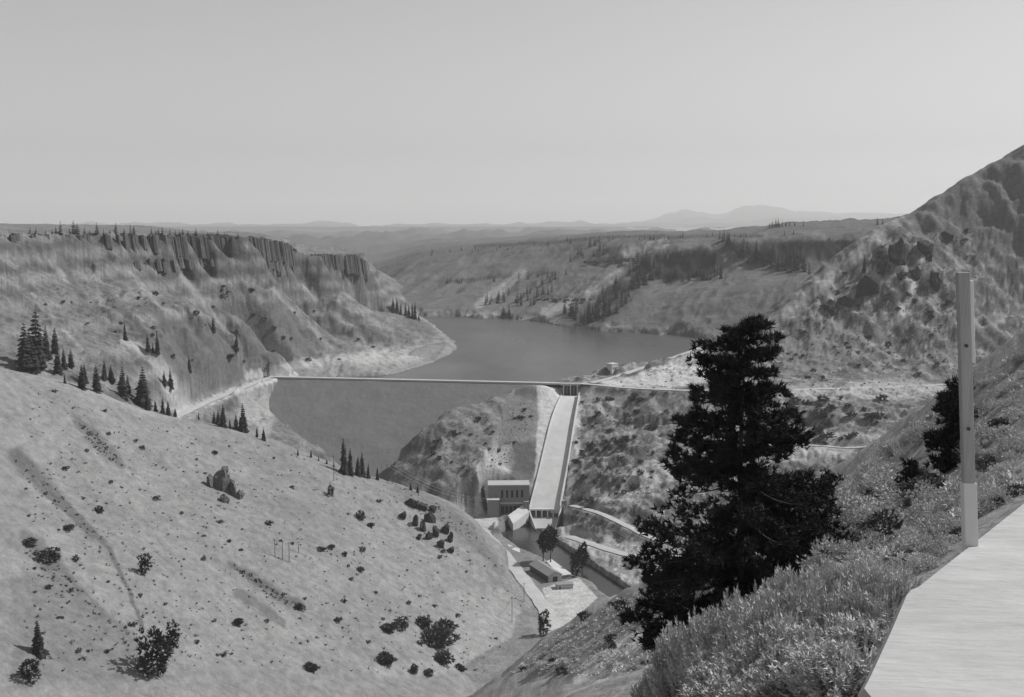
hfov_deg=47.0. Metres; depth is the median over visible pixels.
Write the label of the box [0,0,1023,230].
sky
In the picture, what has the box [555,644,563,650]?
shrub
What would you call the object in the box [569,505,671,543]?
road
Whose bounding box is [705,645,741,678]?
sagebrush
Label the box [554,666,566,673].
shrub
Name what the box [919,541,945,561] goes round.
brush clump
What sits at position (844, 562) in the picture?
brush clump
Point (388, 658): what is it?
bush
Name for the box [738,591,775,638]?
sagebrush
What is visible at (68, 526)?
bush
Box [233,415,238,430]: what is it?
conifer
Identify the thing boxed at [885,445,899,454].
brush clump
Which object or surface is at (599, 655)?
shrub
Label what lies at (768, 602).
sagebrush
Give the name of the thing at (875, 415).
bush
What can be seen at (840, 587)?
sagebrush
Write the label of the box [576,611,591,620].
shrub
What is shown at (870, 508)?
brush clump
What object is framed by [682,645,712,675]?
sagebrush
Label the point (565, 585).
flat hut
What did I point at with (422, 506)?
rock outcrop
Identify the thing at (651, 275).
conifer
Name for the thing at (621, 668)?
scrub
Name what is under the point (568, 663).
shrub
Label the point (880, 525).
brush clump
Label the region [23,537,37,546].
bush
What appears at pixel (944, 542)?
brush clump
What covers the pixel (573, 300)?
rimrock
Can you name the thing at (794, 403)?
bush
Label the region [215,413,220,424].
conifer
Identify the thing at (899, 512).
brush clump
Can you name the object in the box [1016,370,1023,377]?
brush clump
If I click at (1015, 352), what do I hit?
brush clump
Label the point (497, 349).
water
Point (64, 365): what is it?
conifer
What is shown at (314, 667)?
bush
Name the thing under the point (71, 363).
conifer
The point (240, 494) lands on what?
rock outcrop
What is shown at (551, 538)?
ponderosa pine
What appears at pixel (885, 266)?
rock outcrop
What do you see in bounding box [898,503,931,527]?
brush clump
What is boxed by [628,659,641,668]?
shrub
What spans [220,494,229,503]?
rock outcrop
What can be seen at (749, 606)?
sagebrush
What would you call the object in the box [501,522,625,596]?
water
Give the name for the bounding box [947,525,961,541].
brush clump
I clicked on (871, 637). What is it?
sagebrush
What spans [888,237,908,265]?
rock outcrop
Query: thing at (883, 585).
sagebrush
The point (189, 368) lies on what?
conifer
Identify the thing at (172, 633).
bushy tree
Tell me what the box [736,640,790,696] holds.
sagebrush
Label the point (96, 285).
terrain
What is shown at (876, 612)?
sagebrush
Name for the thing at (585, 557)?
ponderosa pine
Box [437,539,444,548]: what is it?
rock outcrop
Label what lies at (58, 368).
conifer
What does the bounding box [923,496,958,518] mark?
brush clump
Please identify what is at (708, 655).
sagebrush
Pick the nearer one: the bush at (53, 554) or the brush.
the brush
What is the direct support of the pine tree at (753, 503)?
on the ground at (507, 683)
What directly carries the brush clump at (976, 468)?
on the ground at (507, 683)
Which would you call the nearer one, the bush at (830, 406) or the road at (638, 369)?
the bush at (830, 406)
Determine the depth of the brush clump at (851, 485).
130.12 m
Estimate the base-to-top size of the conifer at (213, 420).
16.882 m
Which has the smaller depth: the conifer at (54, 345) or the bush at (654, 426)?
the conifer at (54, 345)
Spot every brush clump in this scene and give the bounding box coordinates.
[767,546,820,576]
[796,555,832,576]
[804,534,848,570]
[814,472,846,488]
[816,473,848,492]
[823,539,856,561]
[828,490,876,534]
[829,481,875,514]
[831,556,868,578]
[832,476,859,500]
[832,506,865,538]
[833,555,856,570]
[841,476,860,490]
[844,494,881,520]
[846,548,882,573]
[847,507,909,549]
[847,549,868,558]
[848,525,865,544]
[850,506,871,522]
[851,502,906,528]
[852,530,884,558]
[857,453,892,479]
[857,487,879,501]
[859,465,892,495]
[860,558,903,578]
[861,461,902,497]
[861,532,889,547]
[862,452,876,468]
[866,467,895,486]
[870,509,900,531]
[872,439,902,456]
[873,486,912,513]
[874,548,908,568]
[877,551,928,574]
[879,549,913,571]
[881,504,917,529]
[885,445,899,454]
[886,560,914,583]
[893,546,920,564]
[894,447,907,461]
[895,472,947,497]
[895,524,920,537]
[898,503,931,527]
[899,498,933,526]
[899,529,920,550]
[900,518,922,535]
[902,419,930,445]
[902,496,916,509]
[904,467,928,477]
[904,478,938,505]
[906,552,939,573]
[907,526,952,562]
[911,559,931,571]
[916,502,960,547]
[919,509,950,525]
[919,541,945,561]
[920,418,944,439]
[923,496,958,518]
[925,500,950,522]
[930,537,949,555]
[933,520,957,535]
[934,476,994,509]
[935,490,956,507]
[941,534,961,544]
[946,450,977,462]
[946,522,960,534]
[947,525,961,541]
[948,480,997,511]
[951,441,985,457]
[957,501,987,517]
[973,378,988,389]
[974,409,982,417]
[974,421,989,439]
[975,457,990,469]
[976,453,1003,469]
[977,478,1014,511]
[979,448,997,456]
[983,398,999,409]
[983,424,1019,443]
[984,425,1002,440]
[986,458,1023,483]
[987,493,1005,505]
[988,384,1006,397]
[988,416,1008,432]
[993,434,1023,462]
[996,398,1012,406]
[998,483,1023,496]
[1001,379,1023,391]
[1001,452,1016,462]
[1002,406,1023,422]
[1009,347,1023,362]
[1009,353,1023,364]
[1014,403,1023,413]
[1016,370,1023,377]
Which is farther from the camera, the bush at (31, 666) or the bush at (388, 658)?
the bush at (388, 658)
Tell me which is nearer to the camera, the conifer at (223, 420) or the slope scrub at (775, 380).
the conifer at (223, 420)
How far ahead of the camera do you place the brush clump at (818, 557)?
67.04 m
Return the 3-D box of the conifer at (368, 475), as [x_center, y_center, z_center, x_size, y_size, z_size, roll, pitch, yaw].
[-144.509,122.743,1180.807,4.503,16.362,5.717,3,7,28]
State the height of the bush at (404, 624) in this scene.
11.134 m
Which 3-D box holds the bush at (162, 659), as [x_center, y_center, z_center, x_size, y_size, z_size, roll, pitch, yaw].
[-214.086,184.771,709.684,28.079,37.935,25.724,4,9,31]
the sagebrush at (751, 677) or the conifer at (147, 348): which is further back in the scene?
the conifer at (147, 348)
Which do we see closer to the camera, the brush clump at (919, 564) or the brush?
the brush clump at (919, 564)
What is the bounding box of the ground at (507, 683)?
[467,330,1023,696]
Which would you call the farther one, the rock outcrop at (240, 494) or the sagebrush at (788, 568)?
the rock outcrop at (240, 494)
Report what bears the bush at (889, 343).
on the terrain at (96, 285)
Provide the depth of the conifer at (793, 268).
2735.98 m
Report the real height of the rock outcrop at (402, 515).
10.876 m
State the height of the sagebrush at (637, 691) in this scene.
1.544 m
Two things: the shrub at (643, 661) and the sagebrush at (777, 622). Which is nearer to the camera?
the sagebrush at (777, 622)
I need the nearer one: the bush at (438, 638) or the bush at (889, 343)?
the bush at (438, 638)
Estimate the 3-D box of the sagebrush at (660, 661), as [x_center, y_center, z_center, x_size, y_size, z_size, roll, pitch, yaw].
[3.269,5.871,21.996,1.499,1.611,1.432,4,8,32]
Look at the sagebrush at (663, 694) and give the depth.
22.33 m
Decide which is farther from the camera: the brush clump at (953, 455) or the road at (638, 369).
the road at (638, 369)
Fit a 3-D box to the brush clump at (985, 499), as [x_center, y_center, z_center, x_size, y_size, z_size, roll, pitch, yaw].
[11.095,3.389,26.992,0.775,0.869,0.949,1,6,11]
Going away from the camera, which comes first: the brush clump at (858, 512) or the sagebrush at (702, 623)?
the sagebrush at (702, 623)
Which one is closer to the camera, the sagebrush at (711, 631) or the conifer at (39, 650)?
the sagebrush at (711, 631)
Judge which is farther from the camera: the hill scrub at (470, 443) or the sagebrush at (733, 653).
the hill scrub at (470, 443)
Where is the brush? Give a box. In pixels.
[642,352,1023,665]
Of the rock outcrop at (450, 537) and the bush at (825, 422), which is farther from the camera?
the bush at (825, 422)
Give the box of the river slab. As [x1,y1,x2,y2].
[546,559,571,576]
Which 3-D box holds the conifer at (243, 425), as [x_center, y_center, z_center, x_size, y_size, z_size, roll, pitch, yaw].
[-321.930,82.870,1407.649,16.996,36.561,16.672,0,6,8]
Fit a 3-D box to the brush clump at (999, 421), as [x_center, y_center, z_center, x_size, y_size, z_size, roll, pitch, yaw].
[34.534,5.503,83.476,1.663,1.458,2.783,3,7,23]
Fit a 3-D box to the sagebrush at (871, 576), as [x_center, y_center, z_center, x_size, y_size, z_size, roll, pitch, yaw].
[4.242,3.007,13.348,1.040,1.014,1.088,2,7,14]
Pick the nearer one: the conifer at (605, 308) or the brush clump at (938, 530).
the brush clump at (938, 530)
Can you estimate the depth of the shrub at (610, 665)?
131.48 m
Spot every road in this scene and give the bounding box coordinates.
[177,377,271,416]
[484,529,559,632]
[566,536,654,558]
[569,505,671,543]
[580,383,945,390]
[591,347,700,382]
[770,444,865,447]
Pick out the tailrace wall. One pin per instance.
(518, 517)
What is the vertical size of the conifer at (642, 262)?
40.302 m
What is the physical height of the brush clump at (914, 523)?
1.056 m
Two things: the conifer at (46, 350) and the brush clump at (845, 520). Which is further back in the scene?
the conifer at (46, 350)
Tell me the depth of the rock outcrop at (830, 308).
1806.48 m
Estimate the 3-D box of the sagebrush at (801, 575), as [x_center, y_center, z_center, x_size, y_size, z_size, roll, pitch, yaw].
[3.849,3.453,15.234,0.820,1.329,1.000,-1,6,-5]
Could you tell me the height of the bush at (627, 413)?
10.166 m
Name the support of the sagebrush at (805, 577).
on the ground at (507, 683)
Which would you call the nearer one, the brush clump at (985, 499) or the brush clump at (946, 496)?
the brush clump at (985, 499)
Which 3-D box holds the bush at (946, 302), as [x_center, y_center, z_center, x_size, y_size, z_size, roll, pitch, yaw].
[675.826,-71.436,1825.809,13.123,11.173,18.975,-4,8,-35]
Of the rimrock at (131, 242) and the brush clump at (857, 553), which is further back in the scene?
the rimrock at (131, 242)
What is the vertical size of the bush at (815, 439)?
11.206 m
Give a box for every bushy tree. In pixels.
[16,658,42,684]
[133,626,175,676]
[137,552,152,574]
[164,618,182,648]
[537,608,552,636]
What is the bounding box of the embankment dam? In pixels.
[263,376,596,509]
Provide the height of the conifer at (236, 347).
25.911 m
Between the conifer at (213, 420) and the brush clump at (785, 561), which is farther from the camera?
the conifer at (213, 420)
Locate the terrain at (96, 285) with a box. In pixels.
[0,145,1023,696]
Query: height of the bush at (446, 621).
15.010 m
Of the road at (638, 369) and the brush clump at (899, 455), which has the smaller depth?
the brush clump at (899, 455)
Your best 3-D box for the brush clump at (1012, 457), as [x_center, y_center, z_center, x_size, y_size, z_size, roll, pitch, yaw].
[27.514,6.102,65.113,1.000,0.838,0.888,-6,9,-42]
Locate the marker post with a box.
[956,272,977,551]
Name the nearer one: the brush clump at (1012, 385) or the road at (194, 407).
the brush clump at (1012, 385)
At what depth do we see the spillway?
1489.14 m
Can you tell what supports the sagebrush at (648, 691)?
on the ground at (507, 683)
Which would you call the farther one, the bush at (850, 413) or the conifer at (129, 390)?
the bush at (850, 413)
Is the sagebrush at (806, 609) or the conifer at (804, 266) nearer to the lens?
the sagebrush at (806, 609)
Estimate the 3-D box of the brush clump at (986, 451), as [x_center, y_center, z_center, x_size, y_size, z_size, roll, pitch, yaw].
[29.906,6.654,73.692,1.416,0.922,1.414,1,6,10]
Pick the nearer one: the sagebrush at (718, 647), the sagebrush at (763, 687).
the sagebrush at (763, 687)
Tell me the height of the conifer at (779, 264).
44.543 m
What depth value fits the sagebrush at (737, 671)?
11.82 m
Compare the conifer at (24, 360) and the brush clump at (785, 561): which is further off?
the conifer at (24, 360)
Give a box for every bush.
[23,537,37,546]
[34,547,60,562]
[63,524,76,529]
[93,505,104,512]
[128,621,138,625]
[233,617,243,625]
[292,603,305,609]
[304,662,320,672]
[316,546,327,550]
[326,484,333,496]
[333,616,342,621]
[355,510,365,520]
[355,566,364,571]
[376,651,398,664]
[379,622,397,633]
[392,616,408,629]
[410,664,418,674]
[415,615,432,628]
[420,621,460,648]
[424,668,432,676]
[433,648,455,664]
[437,618,458,632]
[453,663,467,672]
[573,495,583,501]
[583,496,594,504]
[585,442,595,447]
[602,444,611,450]
[613,438,623,443]
[616,455,626,461]
[617,442,627,448]
[623,412,631,417]
[627,395,636,401]
[628,483,638,490]
[645,423,657,428]
[786,400,798,406]
[789,396,800,402]
[801,399,813,405]
[811,408,820,415]
[812,436,821,442]
[815,425,824,433]
[816,394,829,401]
[819,408,833,418]
[820,418,834,427]
[820,431,836,438]
[825,403,835,410]
[841,433,853,439]
[845,411,857,417]
[868,410,887,423]
[875,394,888,400]
[885,341,892,346]
[897,271,906,276]
[943,299,953,304]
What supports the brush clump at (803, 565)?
on the ground at (507, 683)
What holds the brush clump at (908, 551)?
on the ground at (507, 683)
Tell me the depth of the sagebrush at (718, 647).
15.20 m
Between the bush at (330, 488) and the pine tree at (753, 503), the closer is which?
the pine tree at (753, 503)
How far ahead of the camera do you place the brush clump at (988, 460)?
69.74 m
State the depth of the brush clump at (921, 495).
72.00 m
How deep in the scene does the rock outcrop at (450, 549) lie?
1102.63 m
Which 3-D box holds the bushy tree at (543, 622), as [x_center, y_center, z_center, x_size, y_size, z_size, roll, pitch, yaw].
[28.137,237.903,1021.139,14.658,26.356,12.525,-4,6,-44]
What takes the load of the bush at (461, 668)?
on the terrain at (96, 285)
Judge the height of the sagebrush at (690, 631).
1.730 m
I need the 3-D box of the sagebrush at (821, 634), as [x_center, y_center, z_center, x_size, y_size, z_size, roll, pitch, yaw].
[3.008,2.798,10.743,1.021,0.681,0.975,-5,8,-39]
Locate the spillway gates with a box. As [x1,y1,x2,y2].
[560,382,579,395]
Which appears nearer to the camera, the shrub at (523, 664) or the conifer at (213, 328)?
the shrub at (523, 664)
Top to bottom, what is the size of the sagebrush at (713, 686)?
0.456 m
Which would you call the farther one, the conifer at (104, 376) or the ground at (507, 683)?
the conifer at (104, 376)
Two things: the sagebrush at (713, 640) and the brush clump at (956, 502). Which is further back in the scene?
the brush clump at (956, 502)
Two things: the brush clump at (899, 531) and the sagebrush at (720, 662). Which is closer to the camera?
the sagebrush at (720, 662)
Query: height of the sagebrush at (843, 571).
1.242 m
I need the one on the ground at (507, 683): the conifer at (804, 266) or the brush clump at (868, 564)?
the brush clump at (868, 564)
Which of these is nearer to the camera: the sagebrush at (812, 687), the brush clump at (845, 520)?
the sagebrush at (812, 687)
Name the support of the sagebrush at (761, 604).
on the ground at (507, 683)
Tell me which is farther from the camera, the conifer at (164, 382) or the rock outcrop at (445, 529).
the conifer at (164, 382)
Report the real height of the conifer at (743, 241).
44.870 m
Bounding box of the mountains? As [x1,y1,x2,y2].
[43,205,908,231]
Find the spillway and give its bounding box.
[528,392,579,530]
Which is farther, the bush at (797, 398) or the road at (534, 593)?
the bush at (797, 398)
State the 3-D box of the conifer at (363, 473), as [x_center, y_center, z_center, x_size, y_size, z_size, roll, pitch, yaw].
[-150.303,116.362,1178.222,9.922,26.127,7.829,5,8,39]
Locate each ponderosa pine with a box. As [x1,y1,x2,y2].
[536,529,550,560]
[542,524,559,561]
[568,550,583,576]
[573,541,589,569]
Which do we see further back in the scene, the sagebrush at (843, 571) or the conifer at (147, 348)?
the conifer at (147, 348)
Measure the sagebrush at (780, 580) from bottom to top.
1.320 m
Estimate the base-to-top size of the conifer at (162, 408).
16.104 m
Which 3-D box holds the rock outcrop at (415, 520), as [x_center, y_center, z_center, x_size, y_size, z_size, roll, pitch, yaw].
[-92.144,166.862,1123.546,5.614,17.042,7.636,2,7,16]
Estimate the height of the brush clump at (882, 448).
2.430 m
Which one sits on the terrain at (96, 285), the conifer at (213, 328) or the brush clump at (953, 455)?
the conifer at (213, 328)
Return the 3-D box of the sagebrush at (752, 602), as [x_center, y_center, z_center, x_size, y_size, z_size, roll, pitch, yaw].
[3.569,3.596,16.062,1.333,1.468,1.332,0,6,-2]
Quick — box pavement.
[858,504,1023,696]
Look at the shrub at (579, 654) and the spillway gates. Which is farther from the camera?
the spillway gates
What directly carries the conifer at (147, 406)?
on the terrain at (96, 285)
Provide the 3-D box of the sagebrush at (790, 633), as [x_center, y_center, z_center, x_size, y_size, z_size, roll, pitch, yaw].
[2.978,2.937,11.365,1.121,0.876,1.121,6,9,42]
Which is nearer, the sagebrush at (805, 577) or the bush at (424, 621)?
the sagebrush at (805, 577)
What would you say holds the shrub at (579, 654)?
on the ground at (507, 683)
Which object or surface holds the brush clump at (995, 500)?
on the ground at (507, 683)
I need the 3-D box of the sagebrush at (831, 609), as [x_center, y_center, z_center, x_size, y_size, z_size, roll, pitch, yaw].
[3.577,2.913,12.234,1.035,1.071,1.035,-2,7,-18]
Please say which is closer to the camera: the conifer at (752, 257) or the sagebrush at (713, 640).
the sagebrush at (713, 640)
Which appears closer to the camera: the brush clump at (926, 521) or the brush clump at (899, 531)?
the brush clump at (926, 521)
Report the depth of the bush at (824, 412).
1474.39 m
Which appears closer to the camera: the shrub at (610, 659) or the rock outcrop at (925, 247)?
the shrub at (610, 659)
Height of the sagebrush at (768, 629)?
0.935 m
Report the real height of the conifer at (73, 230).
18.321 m
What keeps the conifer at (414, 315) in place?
on the terrain at (96, 285)
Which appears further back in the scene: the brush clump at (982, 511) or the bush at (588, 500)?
the bush at (588, 500)
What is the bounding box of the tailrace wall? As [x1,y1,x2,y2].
[508,504,528,529]
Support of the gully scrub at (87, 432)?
on the terrain at (96, 285)
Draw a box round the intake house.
[604,362,617,373]
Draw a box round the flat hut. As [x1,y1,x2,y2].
[555,581,573,588]
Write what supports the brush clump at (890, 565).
on the ground at (507, 683)
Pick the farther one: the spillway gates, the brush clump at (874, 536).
the spillway gates
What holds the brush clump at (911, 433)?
on the ground at (507, 683)
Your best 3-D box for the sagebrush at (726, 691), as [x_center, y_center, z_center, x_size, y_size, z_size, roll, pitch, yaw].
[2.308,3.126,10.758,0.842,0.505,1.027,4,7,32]
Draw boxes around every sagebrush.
[629,664,653,696]
[639,665,652,696]
[642,627,671,696]
[645,622,684,696]
[651,616,682,696]
[659,606,708,689]
[663,622,686,693]
[671,604,713,680]
[675,647,706,691]
[675,679,716,696]
[676,602,718,668]
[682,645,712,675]
[684,655,721,691]
[685,584,743,659]
[685,663,712,690]
[687,591,743,658]
[687,624,731,671]
[697,632,764,686]
[699,607,718,651]
[701,636,727,662]
[701,665,739,696]
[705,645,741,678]
[710,622,738,660]
[714,589,752,640]
[715,661,758,696]
[718,568,776,636]
[722,607,751,651]
[722,632,754,682]
[726,622,804,675]
[727,568,804,632]
[729,571,787,627]
[729,640,798,678]
[729,642,792,696]
[730,578,770,622]
[733,604,762,644]
[734,603,799,679]
[735,578,833,646]
[735,632,798,696]
[735,641,817,696]
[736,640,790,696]
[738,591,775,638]
[746,638,809,693]
[748,613,797,667]
[749,589,793,635]
[753,569,837,632]
[754,636,839,696]
[757,612,818,661]
[758,587,796,625]
[762,564,794,594]
[767,566,794,597]
[768,633,857,696]
[775,573,815,626]
[780,570,812,592]
[783,646,864,696]
[784,636,879,696]
[792,616,829,643]
[793,563,813,593]
[793,590,826,629]
[795,611,846,645]
[797,562,854,593]
[801,564,823,591]
[801,592,882,629]
[807,557,844,593]
[807,580,877,632]
[808,588,864,628]
[817,616,880,650]
[821,568,843,595]
[823,608,882,655]
[824,577,860,625]
[825,579,897,632]
[826,607,888,662]
[829,562,858,590]
[832,589,896,635]
[837,553,873,596]
[847,549,895,592]
[847,565,892,613]
[870,568,919,614]
[870,570,922,609]
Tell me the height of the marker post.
1.474 m
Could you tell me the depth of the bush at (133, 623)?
746.08 m
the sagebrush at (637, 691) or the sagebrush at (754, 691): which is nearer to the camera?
the sagebrush at (754, 691)
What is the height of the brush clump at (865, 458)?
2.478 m
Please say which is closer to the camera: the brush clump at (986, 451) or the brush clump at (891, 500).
the brush clump at (986, 451)
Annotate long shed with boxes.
[529,560,561,582]
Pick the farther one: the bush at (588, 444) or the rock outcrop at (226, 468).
the bush at (588, 444)
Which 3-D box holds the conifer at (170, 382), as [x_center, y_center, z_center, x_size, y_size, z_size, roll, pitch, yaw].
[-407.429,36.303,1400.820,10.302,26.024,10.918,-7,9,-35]
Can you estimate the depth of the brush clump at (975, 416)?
108.27 m
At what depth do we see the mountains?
37460.10 m
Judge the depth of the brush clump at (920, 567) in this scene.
19.18 m
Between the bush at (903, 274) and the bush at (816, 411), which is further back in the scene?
the bush at (903, 274)
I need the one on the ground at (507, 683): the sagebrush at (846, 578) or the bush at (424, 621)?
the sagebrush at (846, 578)
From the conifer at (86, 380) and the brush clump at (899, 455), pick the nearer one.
the brush clump at (899, 455)
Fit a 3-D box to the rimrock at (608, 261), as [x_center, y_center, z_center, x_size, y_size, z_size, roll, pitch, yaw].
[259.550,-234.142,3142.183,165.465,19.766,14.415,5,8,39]
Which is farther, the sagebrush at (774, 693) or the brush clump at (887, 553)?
the brush clump at (887, 553)
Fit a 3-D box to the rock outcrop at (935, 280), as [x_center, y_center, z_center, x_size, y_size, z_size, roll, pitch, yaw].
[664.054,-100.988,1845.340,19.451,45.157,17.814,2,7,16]
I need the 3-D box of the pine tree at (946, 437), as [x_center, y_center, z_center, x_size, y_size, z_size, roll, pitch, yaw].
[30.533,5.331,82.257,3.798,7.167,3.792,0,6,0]
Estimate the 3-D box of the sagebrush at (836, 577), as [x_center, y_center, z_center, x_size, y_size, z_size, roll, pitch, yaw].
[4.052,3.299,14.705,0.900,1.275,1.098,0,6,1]
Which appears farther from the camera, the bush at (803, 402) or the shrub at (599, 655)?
the bush at (803, 402)
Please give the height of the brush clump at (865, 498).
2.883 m
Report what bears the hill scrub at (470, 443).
on the terrain at (96, 285)
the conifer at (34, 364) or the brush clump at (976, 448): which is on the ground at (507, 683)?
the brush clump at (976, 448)
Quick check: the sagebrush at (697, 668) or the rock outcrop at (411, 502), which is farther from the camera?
the rock outcrop at (411, 502)
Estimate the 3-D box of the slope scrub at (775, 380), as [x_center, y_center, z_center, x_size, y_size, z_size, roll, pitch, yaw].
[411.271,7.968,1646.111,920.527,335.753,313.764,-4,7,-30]
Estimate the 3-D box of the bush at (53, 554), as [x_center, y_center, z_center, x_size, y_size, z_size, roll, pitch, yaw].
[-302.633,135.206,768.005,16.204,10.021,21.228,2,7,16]
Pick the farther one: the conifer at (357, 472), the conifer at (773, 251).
the conifer at (773, 251)
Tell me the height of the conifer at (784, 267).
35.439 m
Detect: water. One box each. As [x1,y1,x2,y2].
[348,316,716,381]
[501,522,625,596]
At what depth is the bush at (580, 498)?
1415.96 m
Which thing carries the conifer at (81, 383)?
on the terrain at (96, 285)
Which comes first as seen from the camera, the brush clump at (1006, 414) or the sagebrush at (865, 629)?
the sagebrush at (865, 629)
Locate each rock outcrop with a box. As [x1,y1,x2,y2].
[207,474,213,487]
[213,469,230,491]
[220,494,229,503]
[221,466,228,472]
[229,480,236,497]
[236,489,244,499]
[398,511,405,518]
[404,498,418,507]
[412,514,418,525]
[417,502,426,510]
[420,519,425,531]
[424,511,435,522]
[425,531,432,539]
[429,505,436,512]
[432,525,439,537]
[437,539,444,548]
[441,523,448,533]
[447,532,453,542]
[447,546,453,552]
[820,303,837,315]
[837,296,855,307]
[855,275,879,298]
[879,260,890,273]
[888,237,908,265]
[911,267,921,280]
[917,239,934,255]
[926,254,932,261]
[929,270,941,291]
[941,231,953,242]
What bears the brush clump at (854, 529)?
on the ground at (507, 683)
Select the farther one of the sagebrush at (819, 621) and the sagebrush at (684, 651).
the sagebrush at (684, 651)
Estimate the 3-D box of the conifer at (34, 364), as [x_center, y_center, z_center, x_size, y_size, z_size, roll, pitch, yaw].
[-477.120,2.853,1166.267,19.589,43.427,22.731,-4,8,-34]
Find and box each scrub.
[15,460,140,625]
[24,387,520,671]
[30,545,122,631]
[80,425,122,465]
[234,568,298,604]
[400,488,496,566]
[406,402,530,472]
[510,589,677,676]
[570,231,979,542]
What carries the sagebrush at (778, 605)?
on the ground at (507, 683)
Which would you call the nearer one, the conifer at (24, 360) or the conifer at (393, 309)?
the conifer at (24, 360)
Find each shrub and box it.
[516,663,526,671]
[532,659,545,668]
[536,661,546,669]
[552,634,564,641]
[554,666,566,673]
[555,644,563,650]
[555,657,567,665]
[564,659,575,665]
[567,648,582,659]
[572,652,581,658]
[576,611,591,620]
[594,651,610,660]
[603,657,615,668]
[604,633,616,641]
[605,661,617,668]
[606,643,617,648]
[610,597,628,610]
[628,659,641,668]
[639,658,648,665]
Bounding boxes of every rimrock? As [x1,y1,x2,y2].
[0,233,167,254]
[75,256,213,274]
[167,235,296,269]
[265,258,295,276]
[310,254,368,281]
[536,298,592,301]
[583,258,635,263]
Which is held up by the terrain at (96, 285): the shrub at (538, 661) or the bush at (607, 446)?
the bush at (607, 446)
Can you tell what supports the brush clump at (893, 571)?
on the ground at (507, 683)
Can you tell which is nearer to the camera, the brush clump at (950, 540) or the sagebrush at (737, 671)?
the sagebrush at (737, 671)
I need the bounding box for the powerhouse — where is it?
[487,480,529,516]
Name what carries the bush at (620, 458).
on the terrain at (96, 285)
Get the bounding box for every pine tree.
[616,312,855,664]
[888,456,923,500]
[920,374,977,474]
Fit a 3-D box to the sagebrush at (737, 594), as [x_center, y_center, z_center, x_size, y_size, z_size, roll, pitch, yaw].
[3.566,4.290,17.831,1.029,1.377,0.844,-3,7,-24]
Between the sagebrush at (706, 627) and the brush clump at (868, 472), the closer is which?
the sagebrush at (706, 627)
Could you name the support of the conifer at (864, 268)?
on the terrain at (96, 285)
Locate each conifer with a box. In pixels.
[15,323,33,373]
[25,330,40,373]
[28,312,48,367]
[31,621,49,657]
[42,326,52,358]
[51,328,59,353]
[53,348,63,374]
[61,348,68,369]
[67,351,74,367]
[71,223,76,232]
[77,365,87,389]
[83,365,88,382]
[91,365,103,392]
[101,359,107,379]
[108,367,116,382]
[117,367,132,398]
[123,322,127,339]
[126,377,134,398]
[133,367,153,407]
[144,393,151,410]
[145,334,150,351]
[155,332,160,354]
[160,399,165,413]
[163,370,166,385]
[165,401,170,415]
[168,368,174,389]
[187,356,191,372]
[211,318,215,333]
[211,411,215,423]
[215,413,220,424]
[218,404,227,427]
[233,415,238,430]
[234,336,238,351]
[238,403,250,432]
[261,427,266,440]
[338,438,348,474]
[347,449,354,475]
[354,458,361,476]
[360,452,366,477]
[366,465,370,478]
[391,299,395,312]
[412,303,416,319]
[596,302,600,317]
[600,285,604,300]
[602,301,608,314]
[635,254,639,268]
[638,254,645,266]
[645,255,649,269]
[648,266,654,279]
[740,235,745,252]
[750,248,755,262]
[759,244,765,260]
[761,251,765,265]
[768,250,773,267]
[771,244,775,260]
[776,254,782,270]
[782,255,786,269]
[785,247,789,264]
[789,254,794,271]
[801,256,806,271]
[862,258,865,272]
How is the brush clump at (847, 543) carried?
on the ground at (507, 683)
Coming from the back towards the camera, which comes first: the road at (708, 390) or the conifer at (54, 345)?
the road at (708, 390)
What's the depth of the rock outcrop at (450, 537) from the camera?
1115.87 m
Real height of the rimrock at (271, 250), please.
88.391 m
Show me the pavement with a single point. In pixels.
(956, 628)
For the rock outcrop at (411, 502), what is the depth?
1151.35 m
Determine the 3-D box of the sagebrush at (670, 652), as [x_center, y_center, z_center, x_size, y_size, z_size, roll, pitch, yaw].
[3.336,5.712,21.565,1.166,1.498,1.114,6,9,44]
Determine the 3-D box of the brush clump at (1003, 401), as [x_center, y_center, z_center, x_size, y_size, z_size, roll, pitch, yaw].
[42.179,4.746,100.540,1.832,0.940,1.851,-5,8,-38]
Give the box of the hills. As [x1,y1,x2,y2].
[200,227,714,246]
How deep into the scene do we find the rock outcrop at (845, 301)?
1815.54 m
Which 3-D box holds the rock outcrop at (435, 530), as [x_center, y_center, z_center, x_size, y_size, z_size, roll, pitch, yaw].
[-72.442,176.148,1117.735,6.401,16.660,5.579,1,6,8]
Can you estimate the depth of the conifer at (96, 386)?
1035.04 m
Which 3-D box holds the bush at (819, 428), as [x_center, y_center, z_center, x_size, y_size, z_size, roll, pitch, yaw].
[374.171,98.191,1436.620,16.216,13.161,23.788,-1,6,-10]
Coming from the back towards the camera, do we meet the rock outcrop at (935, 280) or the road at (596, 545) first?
the rock outcrop at (935, 280)
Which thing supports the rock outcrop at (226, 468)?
on the terrain at (96, 285)
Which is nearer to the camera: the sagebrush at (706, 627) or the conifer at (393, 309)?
the sagebrush at (706, 627)
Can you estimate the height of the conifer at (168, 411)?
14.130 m
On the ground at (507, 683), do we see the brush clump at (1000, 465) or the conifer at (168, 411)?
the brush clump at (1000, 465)
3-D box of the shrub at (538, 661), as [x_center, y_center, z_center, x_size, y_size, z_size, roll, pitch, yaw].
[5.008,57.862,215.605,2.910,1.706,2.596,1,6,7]
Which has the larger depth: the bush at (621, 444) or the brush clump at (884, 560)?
the bush at (621, 444)
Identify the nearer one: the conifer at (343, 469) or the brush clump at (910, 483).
the brush clump at (910, 483)
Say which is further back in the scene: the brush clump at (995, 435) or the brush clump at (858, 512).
the brush clump at (858, 512)
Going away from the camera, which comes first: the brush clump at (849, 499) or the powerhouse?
the brush clump at (849, 499)

